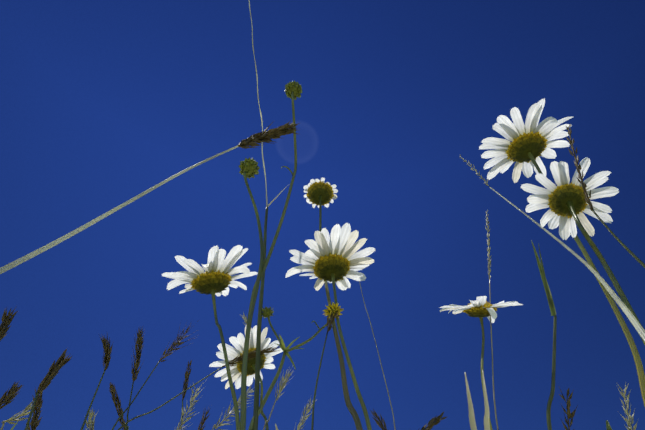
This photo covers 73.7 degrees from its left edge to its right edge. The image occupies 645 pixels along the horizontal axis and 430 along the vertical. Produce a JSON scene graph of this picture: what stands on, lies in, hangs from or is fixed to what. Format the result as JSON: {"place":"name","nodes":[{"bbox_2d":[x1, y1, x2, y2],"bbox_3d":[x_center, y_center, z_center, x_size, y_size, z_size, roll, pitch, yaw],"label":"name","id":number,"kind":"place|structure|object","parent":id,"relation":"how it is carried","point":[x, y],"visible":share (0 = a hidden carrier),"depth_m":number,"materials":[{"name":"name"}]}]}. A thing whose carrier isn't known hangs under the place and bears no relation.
{"place":"outdoors","nodes":[
{"label":"outdoors","id":0,"kind":"place"},
{"bbox_2d":[0,306,17,340],"bbox_3d":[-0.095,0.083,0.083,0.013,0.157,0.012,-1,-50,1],"label":"grass","id":1,"kind":"structure","parent":0,"point":[7,320],"depth_m":0.14,"materials":[{"name":"brown plant"}]},
{"bbox_2d":[174,379,206,429],"bbox_3d":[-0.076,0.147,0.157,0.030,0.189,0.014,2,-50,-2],"label":"grass","id":2,"kind":"structure","parent":0,"point":[190,407],"depth_m":0.22,"materials":[{"name":"plant"}]},
{"bbox_2d":[10,370,611,429],"bbox_3d":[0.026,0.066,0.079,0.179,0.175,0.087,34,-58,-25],"label":"grass","id":3,"kind":"structure","parent":0,"point":[486,419],"depth_m":0.12,"materials":[{"name":"plant"}]},
{"bbox_2d":[0,0,644,429],"label":"sky","id":4,"kind":"structure","parent":0,"point":[103,102],"materials":[{"name":"blue"}]},
{"label":"ground","id":5,"kind":"structure","parent":0,"visible":0},
{"bbox_2d":[0,380,21,408],"bbox_3d":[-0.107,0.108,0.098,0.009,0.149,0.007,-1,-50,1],"label":"grass","id":6,"kind":"structure","parent":5,"relation":"on","point":[5,399],"depth_m":0.15,"materials":[{"name":"brown plant"}]},
{"bbox_2d":[0,402,31,429],"bbox_3d":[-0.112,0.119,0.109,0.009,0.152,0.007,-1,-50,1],"label":"grass","id":7,"kind":"structure","parent":5,"relation":"on","point":[23,413],"depth_m":0.16,"materials":[{"name":"plant"}]},
{"bbox_2d":[28,389,42,429],"bbox_3d":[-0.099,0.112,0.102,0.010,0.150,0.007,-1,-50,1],"label":"grass","id":8,"kind":"structure","parent":5,"relation":"on","point":[34,422],"depth_m":0.15,"materials":[{"name":"brown plant"}]},
{"bbox_2d":[24,349,71,429],"bbox_3d":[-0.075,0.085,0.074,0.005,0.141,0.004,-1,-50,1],"label":"grass","id":9,"kind":"structure","parent":5,"relation":"on","point":[53,372],"depth_m":0.12,"materials":[{"name":"plant"}]},
{"bbox_2d":[85,409,97,429],"bbox_3d":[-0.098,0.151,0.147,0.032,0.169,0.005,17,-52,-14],"label":"grass","id":10,"kind":"structure","parent":5,"relation":"on","point":[88,423],"depth_m":0.20,"materials":[{"name":"plant"}]},
{"bbox_2d":[80,334,113,429],"bbox_3d":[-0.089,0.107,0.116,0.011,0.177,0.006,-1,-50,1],"label":"grass","id":11,"kind":"structure","parent":5,"relation":"on","point":[107,351],"depth_m":0.17,"materials":[{"name":"plant"}]},
{"bbox_2d":[109,382,128,429],"bbox_3d":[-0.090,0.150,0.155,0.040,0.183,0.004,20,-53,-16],"label":"grass","id":12,"kind":"structure","parent":5,"relation":"on","point":[113,392],"depth_m":0.21,"materials":[{"name":"brown plant"}]},
{"bbox_2d":[125,325,143,429],"bbox_3d":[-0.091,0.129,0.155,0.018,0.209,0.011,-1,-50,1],"label":"grass","id":13,"kind":"structure","parent":5,"relation":"on","point":[139,342],"depth_m":0.22,"materials":[{"name":"brown plant"}]},
{"bbox_2d":[0,121,298,273],"bbox_3d":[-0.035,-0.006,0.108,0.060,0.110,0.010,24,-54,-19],"label":"grass","id":14,"kind":"structure","parent":5,"relation":"on","point":[265,136],"depth_m":0.11,"materials":[{"name":"green plant"}]},
{"bbox_2d":[112,322,197,429],"bbox_3d":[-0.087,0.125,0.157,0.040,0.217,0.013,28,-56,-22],"label":"grass","id":15,"kind":"structure","parent":5,"relation":"on","point":[178,342],"depth_m":0.23,"materials":[{"name":"plant"}]},
{"bbox_2d":[180,360,191,428],"bbox_3d":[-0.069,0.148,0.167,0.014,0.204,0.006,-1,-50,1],"label":"grass","id":16,"kind":"structure","parent":5,"relation":"on","point":[187,374],"depth_m":0.23,"materials":[{"name":"plant"}]},
{"bbox_2d":[118,344,279,429],"bbox_3d":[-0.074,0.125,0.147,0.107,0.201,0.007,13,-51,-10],"label":"grass","id":17,"kind":"structure","parent":5,"relation":"on","point":[250,354],"depth_m":0.22,"materials":[{"name":"plant"}]},
{"bbox_2d":[197,407,209,429],"bbox_3d":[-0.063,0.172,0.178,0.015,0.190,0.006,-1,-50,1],"label":"grass","id":18,"kind":"structure","parent":5,"relation":"on","point":[202,422],"depth_m":0.24,"materials":[{"name":"brown plant"}]},
{"bbox_2d":[161,245,257,429],"bbox_3d":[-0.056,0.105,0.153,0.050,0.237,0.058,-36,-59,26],"label":"daisy","id":19,"kind":"object","parent":5,"relation":"on","point":[213,279],"visible":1,"depth_m":0.22,"materials":[{"name":"white plant"}]},
{"bbox_2d":[212,380,260,429],"bbox_3d":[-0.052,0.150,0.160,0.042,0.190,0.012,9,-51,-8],"label":"grass","id":20,"kind":"structure","parent":5,"relation":"on","point":[228,416],"depth_m":0.22,"materials":[{"name":"plant"}]},
{"bbox_2d":[241,313,246,325],"bbox_3d":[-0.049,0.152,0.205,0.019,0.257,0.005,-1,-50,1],"label":"grass","id":21,"kind":"structure","parent":5,"relation":"on","point":[245,320],"depth_m":0.30,"materials":[{"name":"plant"}]},
{"bbox_2d":[209,325,282,429],"bbox_3d":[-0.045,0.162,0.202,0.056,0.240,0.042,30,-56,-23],"label":"daisy","id":22,"kind":"object","parent":5,"relation":"on","point":[266,359],"visible":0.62,"depth_m":0.28,"materials":[{"name":"white plant"}]},
{"bbox_2d":[249,0,286,429],"bbox_3d":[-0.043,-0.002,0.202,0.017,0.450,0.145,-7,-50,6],"label":"grass stalk","id":23,"kind":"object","parent":5,"relation":"on","point":[257,379],"depth_m":0.24,"materials":[{"name":"plant"}]},
{"bbox_2d":[239,80,302,429],"bbox_3d":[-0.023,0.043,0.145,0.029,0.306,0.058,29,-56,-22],"label":"seed head plant","id":24,"kind":"object","parent":5,"relation":"on","point":[249,167],"visible":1,"depth_m":0.21,"materials":[{"name":"green plant"}]},
{"bbox_2d":[263,362,294,429],"bbox_3d":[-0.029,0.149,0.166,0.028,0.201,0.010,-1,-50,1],"label":"grass","id":25,"kind":"structure","parent":5,"relation":"on","point":[282,385],"depth_m":0.23,"materials":[{"name":"plant"}]},
{"bbox_2d":[248,302,342,429],"bbox_3d":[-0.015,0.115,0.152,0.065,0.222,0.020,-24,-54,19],"label":"buttercup plant","id":26,"kind":"object","parent":5,"relation":"on","point":[268,312],"visible":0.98,"depth_m":0.21,"materials":[{"name":"green plant"}]},
{"bbox_2d":[294,398,312,429],"bbox_3d":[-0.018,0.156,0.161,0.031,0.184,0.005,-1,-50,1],"label":"grass","id":27,"kind":"structure","parent":5,"relation":"on","point":[305,417],"depth_m":0.22,"materials":[{"name":"plant"}]},
{"bbox_2d":[311,311,339,429],"bbox_3d":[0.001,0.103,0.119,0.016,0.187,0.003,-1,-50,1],"label":"grass","id":28,"kind":"structure","parent":5,"relation":"on","point":[330,321],"depth_m":0.17,"materials":[{"name":"plant"}]},
{"bbox_2d":[285,223,374,429],"bbox_3d":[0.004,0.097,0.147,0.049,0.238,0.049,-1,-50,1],"label":"daisy","id":29,"kind":"object","parent":5,"relation":"on","point":[334,257],"visible":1,"depth_m":0.23,"materials":[{"name":"white plant"}]},
{"bbox_2d":[303,177,362,429],"bbox_3d":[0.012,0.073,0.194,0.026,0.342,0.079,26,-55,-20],"label":"daisy","id":30,"kind":"object","parent":5,"relation":"on","point":[319,194],"visible":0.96,"depth_m":0.33,"materials":[{"name":"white plant"}]},
{"bbox_2d":[357,271,395,429],"bbox_3d":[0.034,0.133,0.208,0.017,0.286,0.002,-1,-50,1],"label":"grass stalk","id":31,"kind":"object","parent":5,"relation":"on","point":[380,362],"depth_m":0.26,"materials":[{"name":"plant"}]},
{"bbox_2d":[370,409,386,429],"bbox_3d":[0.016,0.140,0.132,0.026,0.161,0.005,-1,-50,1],"label":"grass","id":32,"kind":"structure","parent":5,"relation":"on","point":[380,424],"depth_m":0.19,"materials":[{"name":"plant"}]},
{"bbox_2d":[421,412,446,429],"bbox_3d":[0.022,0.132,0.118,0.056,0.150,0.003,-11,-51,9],"label":"grass","id":33,"kind":"structure","parent":5,"relation":"on","point":[433,421],"depth_m":0.17,"materials":[{"name":"plant"}]},
{"bbox_2d":[439,296,522,429],"bbox_3d":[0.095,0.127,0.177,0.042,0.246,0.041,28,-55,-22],"label":"daisy","id":34,"kind":"object","parent":5,"relation":"on","point":[480,307],"visible":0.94,"depth_m":0.25,"materials":[{"name":"white plant"}]},
{"bbox_2d":[485,210,498,429],"bbox_3d":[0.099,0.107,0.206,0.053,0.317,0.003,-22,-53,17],"label":"grass","id":35,"kind":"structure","parent":5,"relation":"on","point":[488,250],"depth_m":0.27,"materials":[{"name":"plant"}]},
{"bbox_2d":[531,240,556,429],"bbox_3d":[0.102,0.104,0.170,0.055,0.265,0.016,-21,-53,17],"label":"leafy grass","id":36,"kind":"structure","parent":5,"relation":"on","point":[552,311],"depth_m":0.21,"materials":[{"name":"plant"}]},
{"bbox_2d":[460,155,644,341],"bbox_3d":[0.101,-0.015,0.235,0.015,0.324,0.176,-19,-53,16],"label":"grass stalk","id":37,"kind":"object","parent":5,"relation":"on","point":[638,327],"depth_m":0.12,"materials":[{"name":"green plant"}]},
{"bbox_2d":[479,98,644,406],"bbox_3d":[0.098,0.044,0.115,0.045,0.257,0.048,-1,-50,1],"label":"daisy","id":38,"kind":"object","parent":5,"relation":"on","point":[528,145],"visible":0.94,"depth_m":0.20,"materials":[{"name":"white plant"}]},
{"bbox_2d":[559,387,577,429],"bbox_3d":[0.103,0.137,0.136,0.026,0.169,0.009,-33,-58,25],"label":"grass","id":39,"kind":"structure","parent":5,"relation":"on","point":[569,414],"depth_m":0.19,"materials":[{"name":"plant"}]},
{"bbox_2d":[521,157,644,344],"bbox_3d":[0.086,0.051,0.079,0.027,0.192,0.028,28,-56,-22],"label":"daisy","id":40,"kind":"object","parent":5,"relation":"on","point":[565,202],"visible":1,"depth_m":0.15,"materials":[{"name":"white plant"}]},
{"bbox_2d":[566,125,644,267],"bbox_3d":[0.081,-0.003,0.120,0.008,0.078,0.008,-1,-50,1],"label":"dark grass","id":41,"kind":"structure","parent":5,"relation":"on","point":[580,177],"depth_m":0.13,"materials":[{"name":"plant"}]},
{"bbox_2d":[616,382,637,429],"bbox_3d":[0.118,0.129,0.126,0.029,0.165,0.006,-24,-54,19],"label":"grass","id":42,"kind":"structure","parent":5,"relation":"on","point":[628,422],"depth_m":0.18,"materials":[{"name":"plant"}]}
]}

